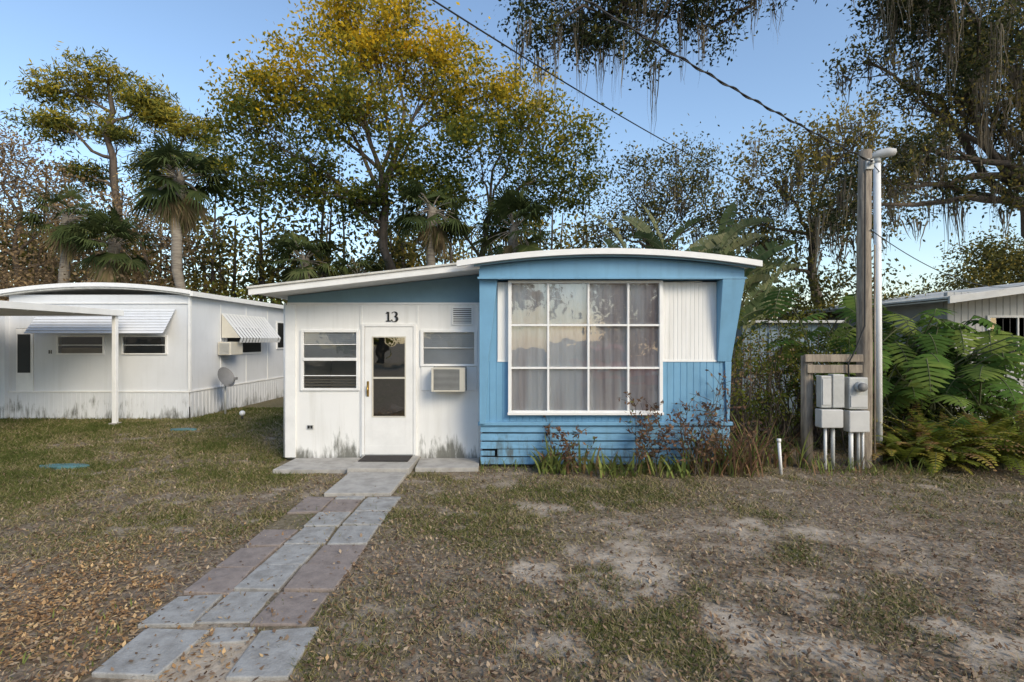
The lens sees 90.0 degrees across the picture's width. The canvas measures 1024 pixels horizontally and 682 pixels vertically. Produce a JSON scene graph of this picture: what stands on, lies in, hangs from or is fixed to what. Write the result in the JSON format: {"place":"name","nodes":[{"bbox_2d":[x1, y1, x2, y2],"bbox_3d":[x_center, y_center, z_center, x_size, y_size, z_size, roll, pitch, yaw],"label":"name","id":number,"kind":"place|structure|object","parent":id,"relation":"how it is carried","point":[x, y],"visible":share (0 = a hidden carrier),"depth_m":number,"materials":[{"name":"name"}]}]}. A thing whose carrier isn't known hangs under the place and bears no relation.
{"place":"outdoors","nodes":[
{"label":"outdoors","id":0,"kind":"place"},
{"bbox_2d":[92,456,479,680],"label":"paver path","id":1,"kind":"structure","parent":0,"point":[360,480],"depth_m":3.61,"materials":[{"name":"concrete"}]},
{"bbox_2d":[258,269,478,299],"bbox_3d":[-1.945,-0.830,12.350,3.030,0.393,10.900,0,0,0],"label":"roof pan","id":2,"kind":"object","parent":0,"point":[283,295],"depth_m":7.21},
{"bbox_2d":[246,262,456,288],"bbox_3d":[-1.980,-0.888,6.811,3.100,0.381,0.023,0,0,0],"label":"gutter edge","id":3,"kind":"object","parent":2,"relation":"attached to","point":[351,275],"visible":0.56,"depth_m":6.80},
{"bbox_2d":[248,264,479,294],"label":"porch fascia","id":4,"kind":"structure","parent":2,"relation":"attached to","point":[353,280],"depth_m":6.83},
{"bbox_2d":[0,397,1023,681],"bbox_3d":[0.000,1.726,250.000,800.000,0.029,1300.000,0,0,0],"label":"ground","id":5,"kind":"structure","parent":0,"point":[628,545],"depth_m":3.84,"materials":[{"name":"soil"}]},
{"bbox_2d":[0,316,8,418],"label":"entry wall","id":6,"kind":"structure","parent":5,"relation":"on","point":[4,355],"depth_m":11.20,"materials":[{"name":"white metal"}]},
{"bbox_2d":[8,182,104,282],"bbox_3d":[-18.162,-2.312,21.042,3.464,8.128,3.072,0,0,0],"label":"sabal palm tree","id":7,"kind":"object","parent":5,"relation":"on","point":[57,237],"visible":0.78,"depth_m":20.62,"materials":[{"name":"green plant"}]},
{"bbox_2d":[0,300,123,424],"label":"carport","id":8,"kind":"object","parent":5,"relation":"on","point":[10,308],"visible":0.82,"depth_m":10.16,"materials":[{"name":"metal"}]},
{"bbox_2d":[0,119,161,300],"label":"bare maple tree","id":9,"kind":"object","parent":5,"relation":"on","point":[15,252],"visible":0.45,"depth_m":24.77,"materials":[{"name":"brown plant"}]},
{"bbox_2d":[0,259,166,328],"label":"shrub","id":10,"kind":"object","parent":5,"relation":"on","point":[25,280],"visible":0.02,"depth_m":19.96,"materials":[{"name":"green plant"}]},
{"bbox_2d":[0,41,182,254],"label":"pine tree","id":11,"kind":"object","parent":5,"relation":"on","point":[109,131],"visible":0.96,"depth_m":27.37,"materials":[{"name":"green plant"}]},
{"bbox_2d":[8,393,188,418],"bbox_3d":[-9.110,1.440,11.283,3.980,0.620,0.006,0,0,0],"label":"skirting","id":12,"kind":"object","parent":5,"relation":"on","point":[95,405],"visible":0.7,"depth_m":11.28,"materials":[{"name":"white metal"}]},
{"bbox_2d":[9,295,191,406],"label":"front wall","id":13,"kind":"structure","parent":5,"relation":"on","point":[53,371],"depth_m":11.30,"materials":[{"name":"white metal"}]},
{"bbox_2d":[16,329,33,390],"bbox_3d":[-10.750,0.585,11.310,0.380,1.710,0.040,0,0,0],"label":"door","id":14,"kind":"structure","parent":13,"relation":"attached to","point":[24,381],"depth_m":11.29,"materials":[{"name":"white plastic"}]},
{"bbox_2d":[17,334,29,372],"bbox_3d":[-10.760,0.275,11.287,0.280,0.850,0.005,0,0,0],"label":"door pane","id":15,"kind":"object","parent":14,"relation":"attached to","point":[23,353],"visible":1,"depth_m":11.28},
{"bbox_2d":[0,287,189,296],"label":"roof","id":16,"kind":"structure","parent":13,"relation":"on","point":[95,291],"depth_m":11.44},
{"bbox_2d":[0,282,189,293],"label":"roof fascia","id":17,"kind":"structure","parent":16,"relation":"attached to","point":[60,285],"depth_m":11.14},
{"bbox_2d":[8,303,189,392],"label":"belt trim","id":18,"kind":"structure","parent":13,"relation":"attached to","point":[102,391],"depth_m":11.27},
{"bbox_2d":[24,309,174,333],"bbox_3d":[-8.885,-0.434,11.072,2.950,0.552,0.435,0,0,0],"label":"awning","id":19,"kind":"object","parent":13,"relation":"attached to","point":[143,321],"visible":0.83,"depth_m":11.03,"materials":[{"name":"white metal"}]},
{"bbox_2d":[62,337,164,352],"bbox_3d":[-9.125,0.050,11.825,3.750,2.100,0.050,0,0,0],"label":"dark room","id":20,"kind":"object","parent":13,"relation":"attached to","point":[145,344],"depth_m":11.80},
{"bbox_2d":[192,296,283,389],"bbox_3d":[-7.141,0.050,13.800,0.039,2.140,4.800,0,0,0],"label":"side wall stub","id":21,"kind":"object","parent":13,"relation":"attached to","point":[205,337],"visible":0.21,"depth_m":12.55,"materials":[{"name":"white metal"}]},
{"bbox_2d":[190,291,283,308],"bbox_3d":[-6.990,-1.035,13.785,0.060,0.110,5.270,0,0,0],"label":"roof side gutter","id":22,"kind":"object","parent":21,"relation":"attached to","point":[218,297],"visible":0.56,"depth_m":12.75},
{"bbox_2d":[222,313,280,342],"bbox_3d":[-6.855,-0.320,13.585,0.470,0.720,2.170,0,0,0],"label":"side awning","id":23,"kind":"object","parent":21,"relation":"attached to","point":[264,337],"visible":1,"depth_m":13.45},
{"bbox_2d":[59,202,162,282],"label":"sabal palm tree","id":24,"kind":"object","parent":5,"relation":"on","point":[114,261],"visible":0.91,"depth_m":19.99,"materials":[{"name":"green plant"}]},
{"bbox_2d":[22,170,225,293],"bbox_3d":[-17.862,-3.196,24.987,7.352,9.902,7.205,0,0,0],"label":"bare maple tree","id":25,"kind":"object","parent":5,"relation":"on","point":[167,237],"visible":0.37,"depth_m":24.84,"materials":[{"name":"brown plant"}]},
{"bbox_2d":[106,91,251,284],"bbox_3d":[-18.627,-5.935,28.496,7.560,15.330,5.623,0,0,0],"label":"pine tree","id":26,"kind":"object","parent":5,"relation":"on","point":[169,119],"visible":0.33,"depth_m":27.93,"materials":[{"name":"green plant"}]},
{"bbox_2d":[122,130,242,288],"bbox_3d":[-11.666,-2.809,17.905,3.776,9.049,3.947,0,0,0],"label":"sabal palm tree","id":27,"kind":"object","parent":5,"relation":"on","point":[175,205],"visible":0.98,"depth_m":17.73,"materials":[{"name":"green plant"}]},
{"bbox_2d":[190,377,283,418],"bbox_3d":[-7.095,1.440,13.750,0.010,0.620,4.900,0,0,0],"label":"side skirting","id":28,"kind":"object","parent":5,"relation":"on","point":[204,402],"visible":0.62,"depth_m":13.08,"materials":[{"name":"white metal"}]},
{"bbox_2d":[259,228,346,304],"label":"sabal palm tree","id":29,"kind":"object","parent":5,"relation":"on","point":[305,270],"visible":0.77,"depth_m":19.78,"materials":[{"name":"green plant"}]},
{"bbox_2d":[304,333,330,387],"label":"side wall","id":30,"kind":"structure","parent":5,"relation":"on","point":[317,367],"depth_m":8.29,"materials":[{"name":"white paint"}]},
{"bbox_2d":[170,0,496,269],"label":"laurel oak tree","id":31,"kind":"object","parent":5,"relation":"on","point":[342,97],"visible":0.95,"depth_m":21.10,"materials":[{"name":"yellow plant"}]},
{"bbox_2d":[330,244,389,275],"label":"sabal palm tree","id":32,"kind":"object","parent":5,"relation":"on","point":[343,262],"visible":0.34,"depth_m":20.68,"materials":[{"name":"green plant"}]},
{"bbox_2d":[287,305,478,458],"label":"porch wall","id":33,"kind":"structure","parent":5,"relation":"on","point":[447,424],"depth_m":7.40,"materials":[{"name":"metal"}]},
{"bbox_2d":[285,305,295,457],"bbox_3d":[-3.195,0.580,7.386,0.150,2.200,0.023,0,0,0],"label":"corner post","id":34,"kind":"object","parent":33,"relation":"attached to","point":[290,381],"visible":1,"depth_m":7.38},
{"bbox_2d":[300,330,359,390],"bbox_3d":[-2.625,0.278,7.395,0.851,0.875,0.040,0,0,0],"label":"window frame","id":35,"kind":"object","parent":33,"relation":"attached to","point":[302,388],"visible":1,"depth_m":7.38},
{"bbox_2d":[304,332,355,357],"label":"blind slats","id":36,"kind":"object","parent":35,"relation":"attached to","point":[329,351],"visible":1,"depth_m":7.42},
{"bbox_2d":[288,275,480,302],"bbox_3d":[-1.836,-0.755,7.452,2.822,0.429,0.080,0,0,0],"label":"gable infill","id":37,"kind":"object","parent":33,"relation":"on","point":[463,289],"visible":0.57,"depth_m":7.41,"materials":[{"name":"blue paint"}]},
{"bbox_2d":[361,324,416,455],"bbox_3d":[-1.774,0.702,7.415,0.792,1.896,0.090,0,0,0],"label":"door frame","id":38,"kind":"object","parent":33,"relation":"attached to","point":[363,326],"visible":0.91,"depth_m":7.37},
{"bbox_2d":[365,327,412,453],"bbox_3d":[-1.774,0.715,7.395,0.692,1.831,0.034,0,0,0],"label":"storm door","id":39,"kind":"structure","parent":38,"relation":"attached to","point":[388,431],"depth_m":7.38,"materials":[{"name":"metal"}]},
{"bbox_2d":[373,337,404,415],"bbox_3d":[-1.774,0.715,7.485,0.692,1.831,0.030,0,0,0],"label":"door window","id":40,"kind":"structure","parent":39,"relation":"attached to","point":[388,361],"depth_m":7.47,"materials":[{"name":"glass"}]},
{"bbox_2d":[360,305,418,456],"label":"wall battens","id":41,"kind":"object","parent":33,"relation":"attached to","point":[417,314],"depth_m":7.39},
{"bbox_2d":[420,330,476,365],"bbox_3d":[-0.911,0.102,7.395,0.823,0.525,0.040,0,0,0],"label":"window frame","id":42,"kind":"object","parent":33,"relation":"attached to","point":[422,347],"visible":1,"depth_m":7.38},
{"bbox_2d":[424,332,473,363],"bbox_3d":[-0.911,0.115,7.425,0.742,0.480,0.012,0,0,0],"label":"window pane","id":43,"kind":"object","parent":42,"relation":"attached to","point":[448,347],"visible":1,"depth_m":7.42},
{"bbox_2d":[421,366,476,390],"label":"ac side panels","id":44,"kind":"object","parent":33,"relation":"attached to","point":[426,378],"visible":0.89,"depth_m":7.39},
{"bbox_2d":[0,154,839,319],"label":"distant tree line","id":45,"kind":"object","parent":5,"relation":"on","point":[398,252],"visible":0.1,"depth_m":29.13,"materials":[{"name":"green plant"}]},
{"bbox_2d":[383,173,476,265],"bbox_3d":[-2.985,-2.249,19.297,3.585,7.933,3.084,0,0,-25],"label":"sabal palm tree","id":46,"kind":"object","parent":5,"relation":"on","point":[434,233],"visible":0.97,"depth_m":19.02,"materials":[{"name":"green plant"}]},
{"bbox_2d":[389,41,633,256],"bbox_3d":[0.083,-5.249,20.840,9.991,14.079,5.627,0,0,0],"label":"laurel oak tree","id":47,"kind":"object","parent":5,"relation":"on","point":[504,124],"visible":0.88,"depth_m":20.53,"materials":[{"name":"green plant"}]},
{"bbox_2d":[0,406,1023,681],"bbox_3d":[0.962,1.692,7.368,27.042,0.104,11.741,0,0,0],"label":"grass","id":48,"kind":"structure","parent":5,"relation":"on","point":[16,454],"depth_m":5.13,"materials":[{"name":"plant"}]},
{"bbox_2d":[0,419,1023,681],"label":"leaf litter","id":49,"kind":"object","parent":5,"relation":"on","point":[942,673],"visible":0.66,"depth_m":3.44,"materials":[{"name":"plant"}]},
{"bbox_2d":[462,182,563,256],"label":"sabal palm tree","id":50,"kind":"object","parent":5,"relation":"on","point":[506,201],"visible":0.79,"depth_m":18.55,"materials":[{"name":"green plant"}]},
{"bbox_2d":[528,432,594,474],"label":"border plants","id":51,"kind":"object","parent":5,"relation":"on","point":[551,461],"visible":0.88,"depth_m":6.66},
{"bbox_2d":[542,410,601,475],"bbox_3d":[0.822,1.321,6.661,0.847,0.805,0.855,0,0,0],"label":"dry weed","id":52,"kind":"object","parent":5,"relation":"on","point":[568,453],"visible":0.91,"depth_m":6.65,"materials":[{"name":"brown plant"}]},
{"bbox_2d":[480,457,728,464],"bbox_3d":[1.270,1.634,6.992,3.400,0.096,0.046,0,0,0],"label":"skirt board","id":53,"kind":"object","parent":5,"relation":"on","point":[508,460],"visible":0.46,"depth_m":6.97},
{"bbox_2d":[497,449,725,456],"bbox_3d":[1.385,1.529,6.992,3.170,0.105,0.046,0,0,0],"label":"skirt board","id":54,"kind":"object","parent":53,"relation":"on","point":[526,452],"visible":0.52,"depth_m":6.97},
{"bbox_2d":[480,441,729,448],"bbox_3d":[1.270,1.419,6.992,3.400,0.098,0.046,0,0,0],"label":"skirt board","id":55,"kind":"object","parent":54,"relation":"on","point":[536,444],"visible":0.7,"depth_m":6.97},
{"bbox_2d":[480,433,729,440],"bbox_3d":[1.270,1.309,6.992,3.400,0.096,0.046,0,0,0],"label":"skirt board","id":56,"kind":"object","parent":55,"relation":"on","point":[541,436],"visible":0.82,"depth_m":6.97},
{"bbox_2d":[480,426,729,432],"bbox_3d":[1.270,1.204,6.992,3.400,0.109,0.046,0,0,0],"label":"skirt board","id":57,"kind":"object","parent":56,"relation":"on","point":[604,429],"visible":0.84,"depth_m":6.97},
{"bbox_2d":[479,280,496,423],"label":"column","id":58,"kind":"structure","parent":57,"relation":"on","point":[487,292],"depth_m":6.91,"materials":[{"name":"metal"}]},
{"bbox_2d":[486,361,509,420],"bbox_3d":[-0.217,0.688,7.005,0.366,0.825,0.006,0,0,0],"label":"wall panel","id":59,"kind":"object","parent":57,"relation":"on","point":[497,398],"visible":0.71,"depth_m":7.00,"materials":[{"name":"paint"}]},
{"bbox_2d":[510,415,659,420],"bbox_3d":[0.998,1.036,7.007,2.065,0.128,0.006,0,0,0],"label":"under window panel","id":60,"kind":"structure","parent":57,"relation":"on","point":[569,418],"depth_m":7.00,"materials":[{"name":"blue paint"}]},
{"bbox_2d":[478,421,732,425],"bbox_3d":[1.270,1.124,6.978,3.460,0.048,0.075,0,0,0],"label":"skirt ledge","id":61,"kind":"object","parent":57,"relation":"on","point":[560,423],"visible":0.99,"depth_m":6.94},
{"bbox_2d":[660,362,725,420],"bbox_3d":[2.500,0.688,7.005,0.940,0.825,0.006,0,0,0],"label":"blue panel","id":62,"kind":"object","parent":57,"relation":"on","point":[682,381],"visible":0.72,"depth_m":7.00,"materials":[{"name":"paint"}]},
{"bbox_2d":[724,362,730,421],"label":"column","id":63,"kind":"structure","parent":57,"relation":"on","point":[727,366],"depth_m":6.97,"materials":[{"name":"blue paint"}]},
{"bbox_2d":[716,279,744,361],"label":"column","id":64,"kind":"structure","parent":63,"relation":"on","point":[729,295],"depth_m":6.88,"materials":[{"name":"metal"}]},
{"bbox_2d":[481,279,721,280],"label":"header soffit","id":65,"kind":"structure","parent":64,"relation":"on","point":[614,279],"depth_m":6.93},
{"bbox_2d":[512,284,657,409],"bbox_3d":[0.995,0.080,7.006,2.030,1.760,0.041,0,0,0],"label":"curtain","id":66,"kind":"object","parent":65,"relation":"hanging from","point":[568,347],"visible":0.85,"depth_m":7.01,"materials":[{"name":"fabric"}]},
{"bbox_2d":[479,257,743,276],"bbox_3d":[1.330,-0.973,6.850,3.540,0.285,0.040,0,0,0],"label":"header band","id":67,"kind":"object","parent":64,"relation":"on","point":[607,267],"visible":1,"depth_m":6.83,"materials":[{"name":"metal"}]},
{"bbox_2d":[477,277,746,278],"bbox_3d":[1.330,-0.840,6.816,3.580,0.030,0.023,0,0,0],"label":"header lip","id":68,"kind":"object","parent":67,"relation":"attached to","point":[611,277],"visible":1,"depth_m":6.80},
{"bbox_2d":[663,282,716,359],"bbox_3d":[2.415,-0.268,7.005,0.770,1.075,0.005,0,0,0],"label":"white panel","id":69,"kind":"object","parent":64,"relation":"attached to","point":[689,320],"visible":0.97,"depth_m":7.00,"materials":[{"name":"paint"}]},
{"bbox_2d":[582,443,697,477],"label":"border plants","id":70,"kind":"object","parent":5,"relation":"on","point":[614,468],"visible":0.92,"depth_m":6.57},
{"bbox_2d":[555,114,769,252],"bbox_3d":[6.866,-4.172,23.947,10.404,11.849,6.279,0,0,0],"label":"oak tree","id":71,"kind":"object","parent":5,"relation":"on","point":[675,189],"visible":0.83,"depth_m":23.65,"materials":[{"name":"green plant"}]},
{"bbox_2d":[604,217,763,255],"bbox_3d":[3.934,-0.810,13.120,5.420,5.055,1.998,0,0,0],"label":"bird of paradise plant","id":72,"kind":"object","parent":5,"relation":"on","point":[707,246],"visible":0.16,"depth_m":13.12,"materials":[{"name":"green plant"}]},
{"bbox_2d":[590,202,781,288],"bbox_3d":[4.494,-0.970,13.686,4.814,5.377,3.041,0,0,0],"label":"bird of paradise plant","id":73,"kind":"object","parent":5,"relation":"on","point":[651,238],"visible":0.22,"depth_m":13.35,"materials":[{"name":"green plant"}]},
{"bbox_2d":[619,369,769,476],"bbox_3d":[2.116,1.045,6.753,2.190,1.357,1.294,0,0,-15],"label":"dry weed","id":74,"kind":"object","parent":5,"relation":"on","point":[708,414],"visible":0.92,"depth_m":6.58,"materials":[{"name":"brown plant"}]},
{"bbox_2d":[665,415,782,477],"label":"border plants","id":75,"kind":"object","parent":5,"relation":"on","point":[743,462],"visible":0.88,"depth_m":6.57,"materials":[{"name":"plant"}]},
{"bbox_2d":[674,248,800,453],"bbox_3d":[3.741,-0.096,9.302,1.666,3.663,3.975,0,0,0],"label":"dry vine","id":76,"kind":"object","parent":5,"relation":"on","point":[765,417],"visible":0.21,"depth_m":8.00,"materials":[{"name":"brown plant"}]},
{"bbox_2d":[481,0,1023,145],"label":"live oak tree","id":77,"kind":"object","parent":5,"relation":"on","point":[948,19],"visible":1,"depth_m":9.94,"materials":[{"name":"green plant"}]},
{"bbox_2d":[730,299,787,421],"bbox_3d":[3.905,0.332,10.086,3.464,2.770,1.668,0,0,0],"label":"bird of paradise plant","id":78,"kind":"object","parent":5,"relation":"on","point":[750,313],"visible":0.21,"depth_m":9.83,"materials":[{"name":"green plant"}]},
{"bbox_2d":[738,239,804,360],"bbox_3d":[5.270,-0.343,12.592,3.950,4.117,1.740,0,0,0],"label":"bird of paradise plant","id":79,"kind":"object","parent":5,"relation":"on","point":[764,255],"visible":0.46,"depth_m":12.42,"materials":[{"name":"green plant"}]},
{"bbox_2d":[730,411,841,467],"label":"border plants","id":80,"kind":"object","parent":5,"relation":"on","point":[787,456],"visible":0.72,"depth_m":7.08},
{"bbox_2d":[730,320,843,414],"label":"garden shed","id":81,"kind":"structure","parent":5,"relation":"on","point":[812,327],"depth_m":11.80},
{"bbox_2d":[729,299,855,454],"bbox_3d":[4.355,0.326,8.736,2.876,2.827,2.813,0,0,0],"label":"shrub","id":82,"kind":"object","parent":5,"relation":"on","point":[758,400],"visible":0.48,"depth_m":8.29,"materials":[{"name":"green plant"}]},
{"bbox_2d":[801,170,869,468],"bbox_3d":[4.335,-0.275,6.823,0.826,4.051,0.341,0,0,11],"label":"electric meter panel","id":83,"kind":"object","parent":5,"relation":"on","point":[834,391],"visible":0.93,"depth_m":6.79,"materials":[{"name":"grey metal"}]},
{"bbox_2d":[687,80,984,307],"bbox_3d":[12.042,-4.192,19.177,10.560,11.815,6.414,0,0,0],"label":"oak tree","id":84,"kind":"object","parent":5,"relation":"on","point":[825,157],"visible":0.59,"depth_m":18.51,"materials":[{"name":"green plant"}]},
{"bbox_2d":[743,242,928,351],"bbox_3d":[7.714,-0.640,16.044,9.497,4.798,4.803,0,0,7],"label":"shrub","id":85,"kind":"object","parent":5,"relation":"on","point":[835,285],"visible":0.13,"depth_m":15.54,"materials":[{"name":"green plant"}]},
{"bbox_2d":[778,301,943,403],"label":"side wall","id":86,"kind":"structure","parent":5,"relation":"on","point":[910,311],"depth_m":12.07,"materials":[{"name":"grey"}]},
{"bbox_2d":[802,451,924,475],"bbox_3d":[4.644,1.565,6.685,1.673,0.310,0.834,0,0,0],"label":"grass tuft","id":87,"kind":"object","parent":5,"relation":"on","point":[847,468],"visible":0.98,"depth_m":6.69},
{"bbox_2d":[854,149,875,467],"bbox_3d":[4.812,-0.402,6.980,0.220,4.406,0.240,0,0,0],"label":"utility pole","id":88,"kind":"object","parent":5,"relation":"on","point":[865,347],"visible":0.84,"depth_m":6.92,"materials":[{"name":"brown wood"}]},
{"bbox_2d":[432,0,1023,287],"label":"power line","id":89,"kind":"object","parent":88,"relation":"attached to","point":[597,6],"visible":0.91,"depth_m":6.78,"materials":[{"name":"black plastic"}]},
{"bbox_2d":[734,289,1023,438],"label":"philodendron plant","id":90,"kind":"object","parent":5,"relation":"on","point":[935,342],"visible":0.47,"depth_m":8.02,"materials":[{"name":"green plant"}]},
{"bbox_2d":[872,147,896,461],"bbox_3d":[5.293,-0.500,7.307,0.326,4.500,0.137,0,0,32],"label":"lamp post","id":91,"kind":"object","parent":5,"relation":"on","point":[877,155],"visible":0.69,"depth_m":7.31,"materials":[{"name":"grey metal"}]},
{"bbox_2d":[774,0,1023,274],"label":"live oak tree","id":92,"kind":"object","parent":5,"relation":"on","point":[1009,165],"visible":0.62,"depth_m":12.00,"materials":[{"name":"green plant"}]},
{"bbox_2d":[786,310,1023,429],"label":"philodendron plant","id":93,"kind":"object","parent":5,"relation":"on","point":[999,334],"visible":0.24,"depth_m":7.98,"materials":[{"name":"green plant"}]},
{"bbox_2d":[847,423,1000,474],"bbox_3d":[5.672,1.465,7.146,1.703,0.591,1.649,0,0,0],"label":"fern","id":94,"kind":"object","parent":5,"relation":"on","point":[901,453],"visible":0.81,"depth_m":6.89,"materials":[{"name":"green plant"}]},
{"bbox_2d":[840,322,1023,456],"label":"hedge","id":95,"kind":"object","parent":5,"relation":"on","point":[902,412],"visible":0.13,"depth_m":8.07,"materials":[{"name":"green plant"}]},
{"bbox_2d":[944,292,946,407],"bbox_3d":[11.930,0.325,11.060,5.140,2.750,0.080,0,0,0],"label":"post","id":96,"kind":"object","parent":5,"relation":"on","point":[945,304],"visible":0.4,"depth_m":11.05,"materials":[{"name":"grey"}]},
{"bbox_2d":[766,282,1023,315],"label":"roof","id":97,"kind":"structure","parent":96,"relation":"on","point":[930,296],"depth_m":13.09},
{"bbox_2d":[948,286,1023,303],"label":"fascia","id":98,"kind":"structure","parent":97,"relation":"attached to","point":[985,294],"depth_m":10.35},
{"bbox_2d":[872,403,1023,474],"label":"fern","id":99,"kind":"object","parent":5,"relation":"on","point":[960,441],"visible":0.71,"depth_m":6.90,"materials":[{"name":"green plant"}]},
{"bbox_2d":[873,350,1023,457],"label":"philodendron plant","id":100,"kind":"object","parent":5,"relation":"on","point":[916,386],"visible":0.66,"depth_m":7.52,"materials":[{"name":"green plant"}]},
{"bbox_2d":[882,220,1023,298],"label":"oak tree","id":101,"kind":"object","parent":5,"relation":"on","point":[996,267],"visible":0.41,"depth_m":33.66,"materials":[{"name":"green plant"}]},
{"bbox_2d":[905,403,1023,459],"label":"fern","id":102,"kind":"object","parent":5,"relation":"on","point":[991,419],"visible":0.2,"depth_m":7.69,"materials":[{"name":"green plant"}]},
{"bbox_2d":[935,412,1023,469],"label":"fern","id":103,"kind":"object","parent":5,"relation":"on","point":[1006,432],"visible":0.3,"depth_m":6.94,"materials":[{"name":"green plant"}]},
{"bbox_2d":[947,292,1023,418],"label":"front siding","id":104,"kind":"object","parent":5,"relation":"on","point":[1001,305],"visible":0.1,"depth_m":11.00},
{"bbox_2d":[0,0,1023,317],"label":"sky","id":105,"kind":"structure","parent":0,"point":[169,38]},
{"bbox_2d":[508,412,663,414],"bbox_3d":[0.995,0.983,6.912,2.110,0.035,0.023,0,0,0],"label":"window sill","id":106,"kind":"structure","parent":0,"point":[573,413],"depth_m":6.90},
{"bbox_2d":[474,255,755,268],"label":"roof trim","id":107,"kind":"structure","parent":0,"point":[640,256],"depth_m":6.72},
{"bbox_2d":[457,248,762,266],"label":"roof front fascia","id":108,"kind":"structure","parent":107,"relation":"attached to","point":[621,251],"depth_m":6.66,"materials":[{"name":"metal"}]},
{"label":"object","id":109,"kind":"object","parent":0,"visible":0},
{"bbox_2d":[489,290,496,360],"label":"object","id":110,"kind":"object","parent":109,"relation":"attached to","point":[493,351],"visible":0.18,"depth_m":7.02,"materials":[{"name":"blue paint"}]},
{"bbox_2d":[508,280,662,411],"bbox_3d":[0.995,0.080,6.968,2.096,1.800,0.085,0,0,0],"label":"window frame","id":111,"kind":"object","parent":110,"relation":"attached to","point":[660,335],"visible":0.9,"depth_m":6.93,"materials":[{"name":"metal"}]},
{"bbox_2d":[497,282,507,359],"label":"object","id":112,"kind":"object","parent":111,"relation":"attached to","point":[502,320],"visible":0.86,"depth_m":7.00,"materials":[{"name":"paint"}]},
{"bbox_2d":[512,324,658,368],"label":"window bars","id":113,"kind":"object","parent":111,"relation":"attached to","point":[585,325],"depth_m":6.93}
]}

